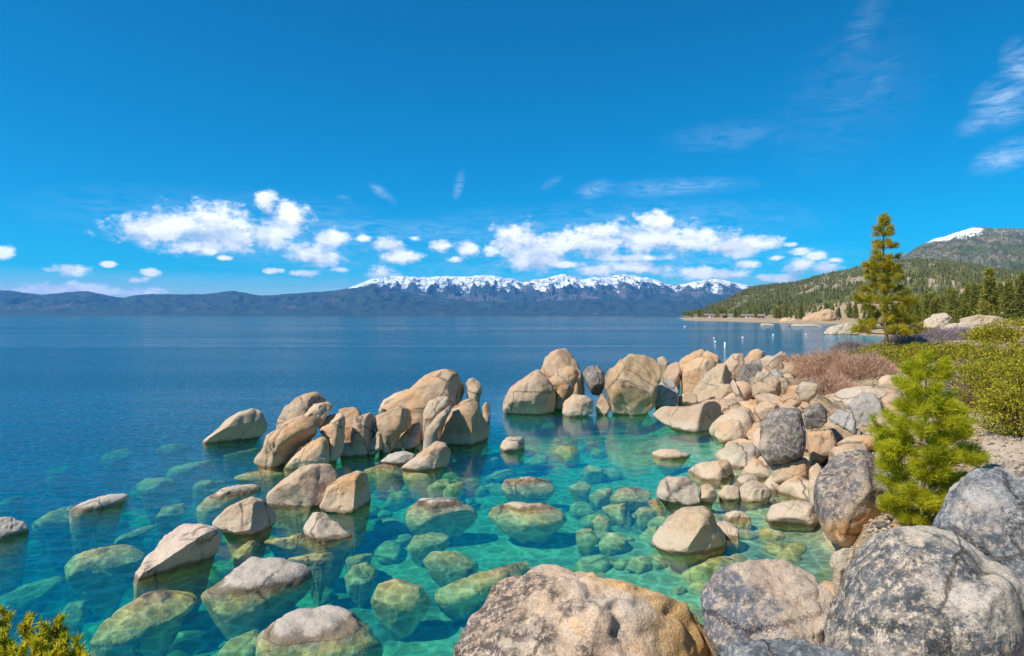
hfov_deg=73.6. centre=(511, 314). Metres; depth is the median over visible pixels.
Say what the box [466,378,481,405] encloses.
boulder
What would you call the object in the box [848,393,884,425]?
boulder
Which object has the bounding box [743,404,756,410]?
stone
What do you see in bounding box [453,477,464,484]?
stone
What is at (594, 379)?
boulder
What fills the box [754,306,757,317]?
conifer tree
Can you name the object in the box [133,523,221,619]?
boulder
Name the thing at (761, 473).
stone
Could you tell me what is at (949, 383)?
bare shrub
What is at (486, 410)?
boulder
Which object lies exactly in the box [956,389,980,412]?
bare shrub
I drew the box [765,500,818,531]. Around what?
boulder
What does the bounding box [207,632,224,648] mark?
stone
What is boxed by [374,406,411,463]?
boulder
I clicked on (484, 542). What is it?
ground
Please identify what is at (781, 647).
boulder
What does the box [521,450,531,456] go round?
stone
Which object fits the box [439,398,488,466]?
boulder
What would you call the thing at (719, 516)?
stone
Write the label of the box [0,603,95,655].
shrub
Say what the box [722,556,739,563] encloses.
stone
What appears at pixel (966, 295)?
conifer tree
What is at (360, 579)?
boulder
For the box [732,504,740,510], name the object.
stone
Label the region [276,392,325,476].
boulder
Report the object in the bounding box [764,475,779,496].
boulder
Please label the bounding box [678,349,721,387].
boulder
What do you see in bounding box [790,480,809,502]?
stone
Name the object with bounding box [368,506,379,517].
stone
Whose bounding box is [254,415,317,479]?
boulder
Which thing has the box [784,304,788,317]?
conifer tree
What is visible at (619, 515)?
boulder
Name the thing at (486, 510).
stone
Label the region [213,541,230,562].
stone
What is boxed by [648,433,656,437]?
stone
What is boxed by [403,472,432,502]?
boulder
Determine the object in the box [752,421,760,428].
stone
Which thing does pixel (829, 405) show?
boulder
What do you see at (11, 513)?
boulder
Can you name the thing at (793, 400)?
boulder
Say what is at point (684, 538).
boulder
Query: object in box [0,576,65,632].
boulder
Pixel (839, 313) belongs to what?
conifer tree
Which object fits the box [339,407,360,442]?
boulder
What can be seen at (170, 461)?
boulder
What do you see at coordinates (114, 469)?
boulder
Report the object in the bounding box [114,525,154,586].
boulder
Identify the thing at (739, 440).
boulder
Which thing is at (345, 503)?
boulder
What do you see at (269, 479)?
boulder
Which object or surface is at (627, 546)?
stone
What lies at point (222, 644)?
stone
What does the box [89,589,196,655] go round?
boulder
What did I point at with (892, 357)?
shrub
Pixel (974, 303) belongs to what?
conifer tree
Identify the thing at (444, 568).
boulder
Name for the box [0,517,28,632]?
boulder
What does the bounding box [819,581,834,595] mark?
stone
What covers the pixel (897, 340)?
bare shrub
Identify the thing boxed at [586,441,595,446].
stone
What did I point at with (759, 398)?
stone
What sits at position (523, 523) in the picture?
boulder
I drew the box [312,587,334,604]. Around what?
stone
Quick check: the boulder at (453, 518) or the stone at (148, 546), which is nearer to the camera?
the boulder at (453, 518)
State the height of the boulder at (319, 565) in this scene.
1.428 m
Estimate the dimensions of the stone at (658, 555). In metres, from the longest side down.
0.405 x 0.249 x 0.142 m
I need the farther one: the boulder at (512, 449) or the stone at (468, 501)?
the boulder at (512, 449)
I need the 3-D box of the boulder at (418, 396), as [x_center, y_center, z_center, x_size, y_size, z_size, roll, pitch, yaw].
[-3.749,4.160,28.169,3.502,3.815,2.794,0,0,0]
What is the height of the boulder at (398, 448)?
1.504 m
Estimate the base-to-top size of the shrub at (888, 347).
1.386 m
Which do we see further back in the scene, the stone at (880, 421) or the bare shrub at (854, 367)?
the bare shrub at (854, 367)
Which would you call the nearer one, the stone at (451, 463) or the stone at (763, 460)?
the stone at (763, 460)
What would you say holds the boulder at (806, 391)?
on the ground
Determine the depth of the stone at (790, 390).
33.47 m
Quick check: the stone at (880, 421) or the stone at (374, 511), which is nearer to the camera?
the stone at (374, 511)
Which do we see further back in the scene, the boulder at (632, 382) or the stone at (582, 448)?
the boulder at (632, 382)
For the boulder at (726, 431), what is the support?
on the ground
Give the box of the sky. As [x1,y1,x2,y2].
[0,0,1023,297]
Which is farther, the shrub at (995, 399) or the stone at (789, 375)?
the stone at (789, 375)
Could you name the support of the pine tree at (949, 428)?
on the ground
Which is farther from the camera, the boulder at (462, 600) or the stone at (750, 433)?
the stone at (750, 433)
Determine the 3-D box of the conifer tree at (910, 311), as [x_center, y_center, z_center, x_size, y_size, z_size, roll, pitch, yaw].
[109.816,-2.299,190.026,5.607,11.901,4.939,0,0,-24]
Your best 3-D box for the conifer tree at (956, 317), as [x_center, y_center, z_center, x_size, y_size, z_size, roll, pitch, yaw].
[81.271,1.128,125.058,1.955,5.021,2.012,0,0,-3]
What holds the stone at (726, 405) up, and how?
on the ground
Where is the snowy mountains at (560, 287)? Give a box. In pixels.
[346,274,750,300]
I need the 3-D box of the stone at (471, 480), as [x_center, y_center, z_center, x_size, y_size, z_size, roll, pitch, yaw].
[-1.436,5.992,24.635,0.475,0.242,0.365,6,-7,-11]
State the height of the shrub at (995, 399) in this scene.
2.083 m
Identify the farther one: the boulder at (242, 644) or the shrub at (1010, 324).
the shrub at (1010, 324)
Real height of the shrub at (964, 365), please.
1.453 m
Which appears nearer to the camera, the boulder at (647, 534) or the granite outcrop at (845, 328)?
the boulder at (647, 534)
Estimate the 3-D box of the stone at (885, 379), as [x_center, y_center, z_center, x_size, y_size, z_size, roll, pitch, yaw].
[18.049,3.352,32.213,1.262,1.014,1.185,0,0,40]
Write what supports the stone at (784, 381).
on the ground
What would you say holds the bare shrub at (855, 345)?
on the ground
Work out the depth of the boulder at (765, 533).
16.10 m
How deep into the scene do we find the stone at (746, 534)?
16.11 m
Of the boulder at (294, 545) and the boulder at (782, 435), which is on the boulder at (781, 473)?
the boulder at (782, 435)
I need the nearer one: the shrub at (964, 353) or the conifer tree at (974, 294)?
the shrub at (964, 353)
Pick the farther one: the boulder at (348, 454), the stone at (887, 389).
the stone at (887, 389)
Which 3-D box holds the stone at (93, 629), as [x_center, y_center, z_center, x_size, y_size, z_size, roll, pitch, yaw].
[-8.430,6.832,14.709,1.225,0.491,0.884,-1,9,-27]
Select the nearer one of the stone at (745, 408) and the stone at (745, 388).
the stone at (745, 408)
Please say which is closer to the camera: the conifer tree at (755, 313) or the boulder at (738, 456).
the boulder at (738, 456)
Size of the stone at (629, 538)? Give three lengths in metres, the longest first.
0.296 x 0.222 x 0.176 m
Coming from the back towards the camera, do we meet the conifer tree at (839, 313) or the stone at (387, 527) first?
the conifer tree at (839, 313)
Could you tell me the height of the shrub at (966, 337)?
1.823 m
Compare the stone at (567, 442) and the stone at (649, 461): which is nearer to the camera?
the stone at (649, 461)
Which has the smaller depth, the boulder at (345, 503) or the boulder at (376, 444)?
the boulder at (345, 503)
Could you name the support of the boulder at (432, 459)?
on the ground
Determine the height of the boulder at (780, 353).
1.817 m
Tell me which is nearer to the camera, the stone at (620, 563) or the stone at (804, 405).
the stone at (620, 563)
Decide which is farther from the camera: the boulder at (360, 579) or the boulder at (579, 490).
the boulder at (579, 490)
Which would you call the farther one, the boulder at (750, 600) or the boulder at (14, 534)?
the boulder at (14, 534)
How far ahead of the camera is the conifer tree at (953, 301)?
186.84 m
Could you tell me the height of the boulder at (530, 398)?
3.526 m
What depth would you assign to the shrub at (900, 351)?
40.94 m
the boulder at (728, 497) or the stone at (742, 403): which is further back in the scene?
the stone at (742, 403)
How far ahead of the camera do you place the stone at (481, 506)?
21.36 m
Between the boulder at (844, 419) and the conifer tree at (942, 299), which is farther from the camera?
the conifer tree at (942, 299)
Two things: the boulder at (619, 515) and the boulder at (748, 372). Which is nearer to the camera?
the boulder at (619, 515)
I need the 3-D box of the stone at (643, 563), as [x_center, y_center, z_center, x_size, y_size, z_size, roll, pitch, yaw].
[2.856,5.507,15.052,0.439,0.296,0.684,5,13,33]
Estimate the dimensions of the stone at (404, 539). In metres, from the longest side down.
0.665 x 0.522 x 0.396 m
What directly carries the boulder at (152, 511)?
on the ground
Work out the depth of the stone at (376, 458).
27.53 m
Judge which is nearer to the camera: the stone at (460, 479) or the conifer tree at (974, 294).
the stone at (460, 479)
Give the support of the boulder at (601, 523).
on the ground
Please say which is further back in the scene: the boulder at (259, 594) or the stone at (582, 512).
the stone at (582, 512)
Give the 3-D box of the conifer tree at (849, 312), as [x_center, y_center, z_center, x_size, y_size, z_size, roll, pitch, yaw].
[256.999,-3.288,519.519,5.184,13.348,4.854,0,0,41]
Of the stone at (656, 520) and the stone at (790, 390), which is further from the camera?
the stone at (790, 390)
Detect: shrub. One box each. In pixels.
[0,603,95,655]
[774,351,824,377]
[784,372,863,395]
[792,345,869,378]
[826,350,901,380]
[827,338,876,354]
[845,347,907,367]
[860,341,926,356]
[876,334,928,347]
[882,334,942,343]
[890,345,950,362]
[896,326,968,340]
[901,338,1005,360]
[924,372,979,403]
[933,325,974,339]
[934,358,992,375]
[942,335,1023,367]
[946,357,1023,414]
[956,329,1022,341]
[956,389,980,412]
[957,352,1022,389]
[960,341,1023,394]
[963,319,1023,342]
[970,374,1023,437]
[990,315,1023,327]
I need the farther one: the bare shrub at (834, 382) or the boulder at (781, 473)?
the bare shrub at (834, 382)
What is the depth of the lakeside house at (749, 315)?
678.62 m
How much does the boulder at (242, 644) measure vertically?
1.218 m
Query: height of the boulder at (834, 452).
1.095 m
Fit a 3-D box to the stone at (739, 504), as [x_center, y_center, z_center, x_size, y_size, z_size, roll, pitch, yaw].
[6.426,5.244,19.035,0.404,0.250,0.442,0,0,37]
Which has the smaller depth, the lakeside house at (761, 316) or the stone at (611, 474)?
the stone at (611, 474)
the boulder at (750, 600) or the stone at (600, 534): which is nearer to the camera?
the boulder at (750, 600)
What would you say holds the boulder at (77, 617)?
on the ground
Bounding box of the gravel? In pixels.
[797,351,1023,600]
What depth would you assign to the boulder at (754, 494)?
18.37 m
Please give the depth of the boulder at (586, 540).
16.46 m
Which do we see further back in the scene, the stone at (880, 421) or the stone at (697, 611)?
the stone at (880, 421)
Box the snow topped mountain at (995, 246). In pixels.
[901,226,1023,270]
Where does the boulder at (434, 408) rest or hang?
on the ground
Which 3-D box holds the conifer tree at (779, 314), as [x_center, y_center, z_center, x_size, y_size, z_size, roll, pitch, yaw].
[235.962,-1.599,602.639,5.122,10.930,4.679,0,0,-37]
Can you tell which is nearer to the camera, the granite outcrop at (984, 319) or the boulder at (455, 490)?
the boulder at (455, 490)
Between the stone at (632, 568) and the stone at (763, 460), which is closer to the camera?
the stone at (632, 568)
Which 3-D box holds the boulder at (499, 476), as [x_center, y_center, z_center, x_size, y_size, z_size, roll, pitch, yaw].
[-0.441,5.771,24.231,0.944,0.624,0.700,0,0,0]
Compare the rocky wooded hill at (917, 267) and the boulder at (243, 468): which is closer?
the boulder at (243, 468)
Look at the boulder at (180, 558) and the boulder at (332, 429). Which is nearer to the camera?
the boulder at (180, 558)
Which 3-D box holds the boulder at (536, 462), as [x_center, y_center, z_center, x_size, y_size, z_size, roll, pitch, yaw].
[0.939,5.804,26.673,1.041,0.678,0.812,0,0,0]
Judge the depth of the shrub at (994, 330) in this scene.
61.83 m
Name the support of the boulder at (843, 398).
on the ground
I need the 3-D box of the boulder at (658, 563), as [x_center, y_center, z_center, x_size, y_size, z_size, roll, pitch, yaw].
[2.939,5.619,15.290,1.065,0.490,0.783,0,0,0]
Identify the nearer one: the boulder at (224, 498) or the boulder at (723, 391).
the boulder at (224, 498)
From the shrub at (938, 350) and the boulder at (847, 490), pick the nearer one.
the boulder at (847, 490)
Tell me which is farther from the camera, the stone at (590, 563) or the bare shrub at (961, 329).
the bare shrub at (961, 329)
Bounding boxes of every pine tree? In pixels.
[849,210,929,347]
[865,345,995,525]
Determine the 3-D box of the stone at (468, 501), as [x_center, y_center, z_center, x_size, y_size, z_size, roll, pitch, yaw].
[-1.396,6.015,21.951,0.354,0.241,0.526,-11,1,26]
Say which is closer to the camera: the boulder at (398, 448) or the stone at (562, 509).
the stone at (562, 509)
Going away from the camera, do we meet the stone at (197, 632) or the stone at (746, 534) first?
the stone at (197, 632)
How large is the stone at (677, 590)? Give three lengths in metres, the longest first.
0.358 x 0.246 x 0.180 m
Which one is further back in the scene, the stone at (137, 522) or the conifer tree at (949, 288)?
the conifer tree at (949, 288)
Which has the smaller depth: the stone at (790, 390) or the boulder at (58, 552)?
the boulder at (58, 552)
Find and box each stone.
[26,539,43,558]
[88,621,103,639]
[109,531,118,545]
[119,516,128,527]
[121,509,145,519]
[127,485,139,498]
[128,515,156,532]
[140,538,155,555]
[166,650,191,655]
[167,610,218,655]
[206,560,233,589]
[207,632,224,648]
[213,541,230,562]
[215,483,221,491]
[218,641,225,650]
[264,546,271,554]
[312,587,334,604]
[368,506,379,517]
[372,518,407,537]
[374,454,378,461]
[374,540,401,564]
[377,509,391,518]
[383,491,413,510]
[391,533,412,545]
[442,472,459,480]
[444,465,473,475]
[446,461,461,467]
[449,469,460,474]
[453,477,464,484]
[463,498,474,504]
[466,478,478,482]
[468,485,486,496]
[473,503,485,509]
[483,507,490,513]
[485,483,504,495]
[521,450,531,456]
[551,447,557,455]
[553,438,561,442]
[553,505,565,512]
[563,440,573,445]
[569,501,594,518]
[572,555,609,572]
[577,508,595,517]
[578,445,587,451]
[580,513,615,527]
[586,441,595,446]
[589,449,606,458]
[591,571,611,578]
[594,530,614,542]
[601,468,622,481]
[613,558,628,569]
[625,541,630,551]
[626,535,633,541]
[626,564,636,572]
[631,556,651,573]
[633,448,646,454]
[635,505,649,510]
[643,457,654,464]
[647,516,667,526]
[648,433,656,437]
[653,553,664,559]
[671,586,685,595]
[678,392,697,405]
[682,601,698,607]
[689,580,707,595]
[689,606,703,625]
[702,399,740,414]
[709,409,754,444]
[713,513,722,520]
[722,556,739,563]
[723,381,752,400]
[724,396,741,402]
[729,553,746,561]
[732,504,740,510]
[736,500,745,507]
[737,475,758,483]
[738,406,751,413]
[738,529,757,539]
[738,542,743,552]
[740,401,747,405]
[741,465,770,482]
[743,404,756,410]
[746,428,757,439]
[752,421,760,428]
[755,393,779,404]
[758,456,768,468]
[764,541,783,555]
[773,530,783,539]
[776,550,800,563]
[778,377,795,395]
[778,476,808,500]
[779,362,795,377]
[779,404,802,413]
[783,373,794,379]
[783,543,806,555]
[785,385,820,394]
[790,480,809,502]
[800,402,808,408]
[819,419,860,442]
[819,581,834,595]
[824,393,836,405]
[869,418,895,432]
[878,375,898,383]
[878,384,902,395]
[881,393,899,410]
[892,514,901,523]
[913,435,921,449]
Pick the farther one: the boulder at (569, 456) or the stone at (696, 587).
the boulder at (569, 456)
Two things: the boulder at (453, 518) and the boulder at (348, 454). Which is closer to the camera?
the boulder at (453, 518)
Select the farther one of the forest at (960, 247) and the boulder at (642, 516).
the forest at (960, 247)
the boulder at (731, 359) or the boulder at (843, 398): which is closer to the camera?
the boulder at (843, 398)
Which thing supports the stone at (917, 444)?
on the ground
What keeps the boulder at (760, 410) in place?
on the ground
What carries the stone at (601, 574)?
on the ground
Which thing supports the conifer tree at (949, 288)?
on the ground
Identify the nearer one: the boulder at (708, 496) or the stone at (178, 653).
the stone at (178, 653)
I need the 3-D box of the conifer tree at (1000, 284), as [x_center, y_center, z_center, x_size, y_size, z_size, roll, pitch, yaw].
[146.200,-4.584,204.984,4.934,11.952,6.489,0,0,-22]
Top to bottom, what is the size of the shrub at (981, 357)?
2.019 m
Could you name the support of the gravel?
on the ground
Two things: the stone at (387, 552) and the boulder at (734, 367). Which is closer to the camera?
the stone at (387, 552)
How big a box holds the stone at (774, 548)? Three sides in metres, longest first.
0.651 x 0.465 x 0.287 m
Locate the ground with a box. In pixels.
[0,282,1023,655]
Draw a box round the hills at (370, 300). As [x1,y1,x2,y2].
[0,285,718,314]
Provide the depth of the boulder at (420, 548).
16.28 m
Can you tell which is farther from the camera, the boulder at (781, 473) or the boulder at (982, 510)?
the boulder at (781, 473)
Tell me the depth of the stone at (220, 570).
16.74 m
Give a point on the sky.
(256, 147)
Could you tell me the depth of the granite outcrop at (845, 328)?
174.62 m
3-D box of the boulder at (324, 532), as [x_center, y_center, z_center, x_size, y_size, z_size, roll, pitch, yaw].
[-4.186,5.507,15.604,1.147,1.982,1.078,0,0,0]
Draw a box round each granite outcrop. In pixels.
[780,317,796,320]
[789,323,819,329]
[802,309,839,320]
[824,322,858,334]
[923,313,951,327]
[941,322,983,329]
[959,314,1003,324]
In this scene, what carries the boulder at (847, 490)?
on the ground
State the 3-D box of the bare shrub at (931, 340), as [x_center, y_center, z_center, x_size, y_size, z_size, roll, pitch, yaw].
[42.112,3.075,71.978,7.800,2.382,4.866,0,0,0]
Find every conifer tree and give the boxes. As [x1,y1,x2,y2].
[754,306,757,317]
[777,307,781,318]
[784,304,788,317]
[798,304,804,318]
[837,307,841,317]
[847,303,852,317]
[851,301,858,318]
[898,286,914,324]
[911,300,922,325]
[921,293,930,319]
[928,291,934,303]
[928,296,938,316]
[934,294,943,313]
[939,294,945,312]
[941,286,954,313]
[944,288,963,322]
[952,307,960,322]
[960,281,970,317]
[964,281,979,316]
[969,299,975,315]
[972,265,1002,315]
[976,284,981,307]
[996,280,1004,311]
[998,278,1020,319]
[1014,272,1023,318]
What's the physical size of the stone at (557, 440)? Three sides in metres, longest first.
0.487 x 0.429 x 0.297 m
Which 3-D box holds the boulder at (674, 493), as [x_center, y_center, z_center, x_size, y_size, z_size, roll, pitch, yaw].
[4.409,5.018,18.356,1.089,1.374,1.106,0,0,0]
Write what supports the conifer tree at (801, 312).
on the ground
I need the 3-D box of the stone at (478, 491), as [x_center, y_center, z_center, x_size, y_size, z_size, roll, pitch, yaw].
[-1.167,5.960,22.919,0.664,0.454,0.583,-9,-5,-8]
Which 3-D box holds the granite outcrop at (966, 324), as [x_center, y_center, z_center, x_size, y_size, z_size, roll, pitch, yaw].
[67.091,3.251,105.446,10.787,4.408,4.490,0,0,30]
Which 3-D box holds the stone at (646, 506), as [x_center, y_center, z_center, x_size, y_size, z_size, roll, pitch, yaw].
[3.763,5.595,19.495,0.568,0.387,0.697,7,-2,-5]
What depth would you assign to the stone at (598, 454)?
27.87 m
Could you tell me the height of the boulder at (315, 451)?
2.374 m
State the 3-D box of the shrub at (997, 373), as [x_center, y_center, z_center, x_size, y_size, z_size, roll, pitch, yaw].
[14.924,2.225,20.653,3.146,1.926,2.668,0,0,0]
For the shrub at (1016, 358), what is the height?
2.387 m
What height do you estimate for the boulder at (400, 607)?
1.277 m
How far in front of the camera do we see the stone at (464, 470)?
25.82 m
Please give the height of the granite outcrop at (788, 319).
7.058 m
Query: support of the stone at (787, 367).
on the ground
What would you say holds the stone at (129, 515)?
on the ground
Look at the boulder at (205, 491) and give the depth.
22.01 m
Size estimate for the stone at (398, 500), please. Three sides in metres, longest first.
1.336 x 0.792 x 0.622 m
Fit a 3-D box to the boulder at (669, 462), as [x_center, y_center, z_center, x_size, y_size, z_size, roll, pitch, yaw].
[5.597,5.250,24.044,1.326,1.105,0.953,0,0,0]
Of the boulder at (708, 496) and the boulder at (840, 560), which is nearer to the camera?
the boulder at (840, 560)
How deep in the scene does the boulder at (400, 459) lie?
22.90 m
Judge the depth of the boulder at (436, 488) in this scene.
21.36 m
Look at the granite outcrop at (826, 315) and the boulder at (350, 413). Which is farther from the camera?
the granite outcrop at (826, 315)
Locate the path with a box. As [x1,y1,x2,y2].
[969,405,1023,471]
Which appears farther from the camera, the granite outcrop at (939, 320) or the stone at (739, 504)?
the granite outcrop at (939, 320)
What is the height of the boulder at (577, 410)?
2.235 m
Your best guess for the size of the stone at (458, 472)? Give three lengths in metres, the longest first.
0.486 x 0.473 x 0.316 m
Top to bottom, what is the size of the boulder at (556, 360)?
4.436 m
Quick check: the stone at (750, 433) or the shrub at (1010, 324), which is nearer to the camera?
the stone at (750, 433)
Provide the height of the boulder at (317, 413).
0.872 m
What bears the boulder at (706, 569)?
on the ground
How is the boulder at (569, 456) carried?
on the ground
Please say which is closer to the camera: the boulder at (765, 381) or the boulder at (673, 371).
the boulder at (765, 381)
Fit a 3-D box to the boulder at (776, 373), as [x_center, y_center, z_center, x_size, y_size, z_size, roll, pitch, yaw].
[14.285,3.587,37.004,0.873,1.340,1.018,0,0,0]
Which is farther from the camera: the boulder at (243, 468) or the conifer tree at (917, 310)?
the conifer tree at (917, 310)
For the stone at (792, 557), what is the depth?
14.72 m
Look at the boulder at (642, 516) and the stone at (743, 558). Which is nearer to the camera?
the stone at (743, 558)
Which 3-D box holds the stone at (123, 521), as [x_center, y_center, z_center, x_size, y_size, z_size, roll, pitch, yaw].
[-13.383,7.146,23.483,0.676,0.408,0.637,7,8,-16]
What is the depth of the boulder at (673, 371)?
39.19 m
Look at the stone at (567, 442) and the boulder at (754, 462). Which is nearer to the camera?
the boulder at (754, 462)
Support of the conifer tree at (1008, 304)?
on the ground
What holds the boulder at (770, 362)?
on the ground
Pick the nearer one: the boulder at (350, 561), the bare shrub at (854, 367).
the boulder at (350, 561)
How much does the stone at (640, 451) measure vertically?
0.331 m
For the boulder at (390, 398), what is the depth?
29.30 m
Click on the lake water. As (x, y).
(313, 323)
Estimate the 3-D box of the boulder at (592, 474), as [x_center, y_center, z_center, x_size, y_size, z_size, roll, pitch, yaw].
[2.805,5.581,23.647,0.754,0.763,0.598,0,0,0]
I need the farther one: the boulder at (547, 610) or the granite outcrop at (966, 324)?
the granite outcrop at (966, 324)
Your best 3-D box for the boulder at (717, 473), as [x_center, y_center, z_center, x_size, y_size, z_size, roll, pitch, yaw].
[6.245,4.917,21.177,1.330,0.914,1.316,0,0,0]
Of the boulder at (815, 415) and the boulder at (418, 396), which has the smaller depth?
the boulder at (815, 415)
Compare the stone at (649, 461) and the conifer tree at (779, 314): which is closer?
the stone at (649, 461)
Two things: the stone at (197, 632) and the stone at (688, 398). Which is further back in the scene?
the stone at (688, 398)
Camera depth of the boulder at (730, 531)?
15.29 m
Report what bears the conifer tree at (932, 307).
on the ground
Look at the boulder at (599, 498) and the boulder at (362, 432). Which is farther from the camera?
the boulder at (362, 432)
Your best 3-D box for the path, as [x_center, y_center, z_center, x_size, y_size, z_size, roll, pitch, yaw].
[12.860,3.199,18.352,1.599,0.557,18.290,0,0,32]
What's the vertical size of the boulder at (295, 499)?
2.575 m
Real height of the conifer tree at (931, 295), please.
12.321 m
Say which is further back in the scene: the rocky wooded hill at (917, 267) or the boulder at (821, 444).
the rocky wooded hill at (917, 267)
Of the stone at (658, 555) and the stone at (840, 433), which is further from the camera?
the stone at (840, 433)
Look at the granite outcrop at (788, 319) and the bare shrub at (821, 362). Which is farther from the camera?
the granite outcrop at (788, 319)
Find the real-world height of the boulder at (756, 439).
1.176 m
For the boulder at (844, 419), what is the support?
on the ground
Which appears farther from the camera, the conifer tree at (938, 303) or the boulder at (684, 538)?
the conifer tree at (938, 303)
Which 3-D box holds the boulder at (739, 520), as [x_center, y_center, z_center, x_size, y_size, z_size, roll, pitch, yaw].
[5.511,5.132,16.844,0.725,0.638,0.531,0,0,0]
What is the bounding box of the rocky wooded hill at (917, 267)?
[681,259,1023,317]
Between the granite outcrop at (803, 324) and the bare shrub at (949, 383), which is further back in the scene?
the granite outcrop at (803, 324)
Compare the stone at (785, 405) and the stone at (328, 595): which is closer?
the stone at (328, 595)
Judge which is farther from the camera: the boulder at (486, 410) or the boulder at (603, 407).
the boulder at (603, 407)
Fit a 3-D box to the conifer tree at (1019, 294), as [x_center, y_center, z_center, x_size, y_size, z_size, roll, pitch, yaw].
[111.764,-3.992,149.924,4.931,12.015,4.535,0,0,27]
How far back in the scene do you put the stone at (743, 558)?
14.55 m
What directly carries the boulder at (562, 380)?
on the ground
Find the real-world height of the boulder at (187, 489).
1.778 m
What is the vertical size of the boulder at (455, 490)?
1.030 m
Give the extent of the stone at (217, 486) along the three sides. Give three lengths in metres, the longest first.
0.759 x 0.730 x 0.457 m
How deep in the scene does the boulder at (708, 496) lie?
18.06 m
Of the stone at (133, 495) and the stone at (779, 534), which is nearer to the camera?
the stone at (779, 534)
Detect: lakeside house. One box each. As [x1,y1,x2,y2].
[745,314,753,317]
[757,314,764,318]
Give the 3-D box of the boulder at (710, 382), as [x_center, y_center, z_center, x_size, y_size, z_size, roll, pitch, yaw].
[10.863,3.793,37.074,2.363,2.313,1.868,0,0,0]
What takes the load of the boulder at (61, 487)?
on the ground
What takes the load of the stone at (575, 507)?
on the ground
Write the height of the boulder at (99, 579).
1.974 m
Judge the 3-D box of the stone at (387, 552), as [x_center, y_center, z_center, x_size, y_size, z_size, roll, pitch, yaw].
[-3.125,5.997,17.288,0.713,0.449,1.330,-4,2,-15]
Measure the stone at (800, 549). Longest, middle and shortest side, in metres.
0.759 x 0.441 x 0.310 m
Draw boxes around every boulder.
[0,495,23,520]
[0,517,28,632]
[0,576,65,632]
[32,506,73,574]
[46,465,75,510]
[61,600,88,651]
[64,544,144,619]
[69,493,129,554]
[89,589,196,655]
[101,448,131,493]
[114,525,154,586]
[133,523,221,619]
[135,478,178,524]
[155,503,185,539]
[156,443,189,473]
[166,459,221,505]
[192,480,216,510]
[196,484,260,532]
[201,556,313,641]
[202,408,266,486]
[212,496,276,558]
[217,629,259,655]
[219,447,261,485]
[232,540,259,568]
[234,470,283,502]
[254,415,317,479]
[255,605,382,655]
[262,533,309,559]
[266,463,337,537]
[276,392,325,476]
[284,436,329,476]
[288,552,334,606]
[303,512,352,587]
[304,402,332,426]
[319,413,344,470]
[319,470,370,555]
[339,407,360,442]
[340,442,356,474]
[344,553,373,572]
[344,562,376,608]
[350,413,374,471]
[364,464,397,498]
[368,430,382,467]
[370,578,429,640]
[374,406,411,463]
[378,369,464,456]
[378,389,407,410]
[380,451,414,491]
[394,440,401,451]
[400,422,421,453]
[401,441,450,497]
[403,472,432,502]
[405,497,477,541]
[407,532,449,566]
[422,396,449,449]
[423,406,451,449]
[423,551,477,587]
[427,478,449,497]
[434,561,530,621]
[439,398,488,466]
[443,482,463,499]
[453,564,713,655]
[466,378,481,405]
[476,456,498,471]
[482,402,490,452]
[486,469,512,483]
[488,501,566,544]
[500,437,524,475]
[501,477,554,503]
[503,369,555,436]
[523,455,548,470]
[541,348,584,430]
[549,366,578,415]
[554,446,579,467]
[562,394,592,436]
[568,481,591,501]
[575,528,596,555]
[582,465,603,483]
[583,365,604,395]
[589,488,612,508]
[592,515,611,531]
[596,394,610,433]
[599,532,626,555]
[602,503,630,528]
[604,354,660,433]
[610,487,650,511]
[623,555,666,570]
[632,507,655,530]
[638,524,661,541]
[647,498,666,515]
[652,449,690,475]
[652,506,726,571]
[653,401,720,440]
[655,379,678,410]
[656,476,699,513]
[657,356,668,383]
[663,362,680,394]
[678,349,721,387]
[680,356,716,393]
[681,556,729,583]
[688,459,734,487]
[692,363,731,403]
[699,484,716,510]
[700,559,833,655]
[714,384,732,398]
[714,420,746,444]
[715,442,761,469]
[717,485,739,512]
[717,521,739,554]
[721,638,849,655]
[722,510,750,530]
[723,353,744,366]
[724,438,751,447]
[728,360,744,380]
[730,380,744,400]
[735,360,762,384]
[739,480,771,509]
[744,349,764,364]
[744,458,763,467]
[748,399,755,404]
[751,370,780,397]
[751,401,777,421]
[752,428,759,449]
[757,527,779,541]
[759,407,805,464]
[760,355,782,369]
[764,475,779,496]
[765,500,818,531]
[768,457,809,482]
[769,369,783,377]
[774,351,786,356]
[775,395,801,407]
[794,381,817,402]
[803,402,826,428]
[806,429,836,465]
[808,463,821,503]
[809,394,838,429]
[813,449,894,546]
[824,525,1023,655]
[828,409,855,434]
[828,443,866,460]
[829,548,854,596]
[830,386,885,409]
[837,435,875,450]
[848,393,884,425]
[933,466,1023,578]
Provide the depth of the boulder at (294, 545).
15.54 m
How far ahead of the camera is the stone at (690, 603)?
12.76 m
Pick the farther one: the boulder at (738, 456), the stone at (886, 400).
the stone at (886, 400)
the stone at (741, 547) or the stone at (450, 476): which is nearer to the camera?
the stone at (741, 547)
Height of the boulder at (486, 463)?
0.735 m
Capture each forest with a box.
[682,256,1023,317]
[906,231,1023,269]
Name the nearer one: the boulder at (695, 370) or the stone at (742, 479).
the stone at (742, 479)
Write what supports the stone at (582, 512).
on the ground
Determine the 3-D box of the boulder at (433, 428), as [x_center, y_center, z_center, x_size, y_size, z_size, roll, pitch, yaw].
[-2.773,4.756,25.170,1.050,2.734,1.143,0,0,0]
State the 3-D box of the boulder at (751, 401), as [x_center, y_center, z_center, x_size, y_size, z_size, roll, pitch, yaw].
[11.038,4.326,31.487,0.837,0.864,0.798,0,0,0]
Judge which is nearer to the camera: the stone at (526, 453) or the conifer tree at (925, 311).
the stone at (526, 453)

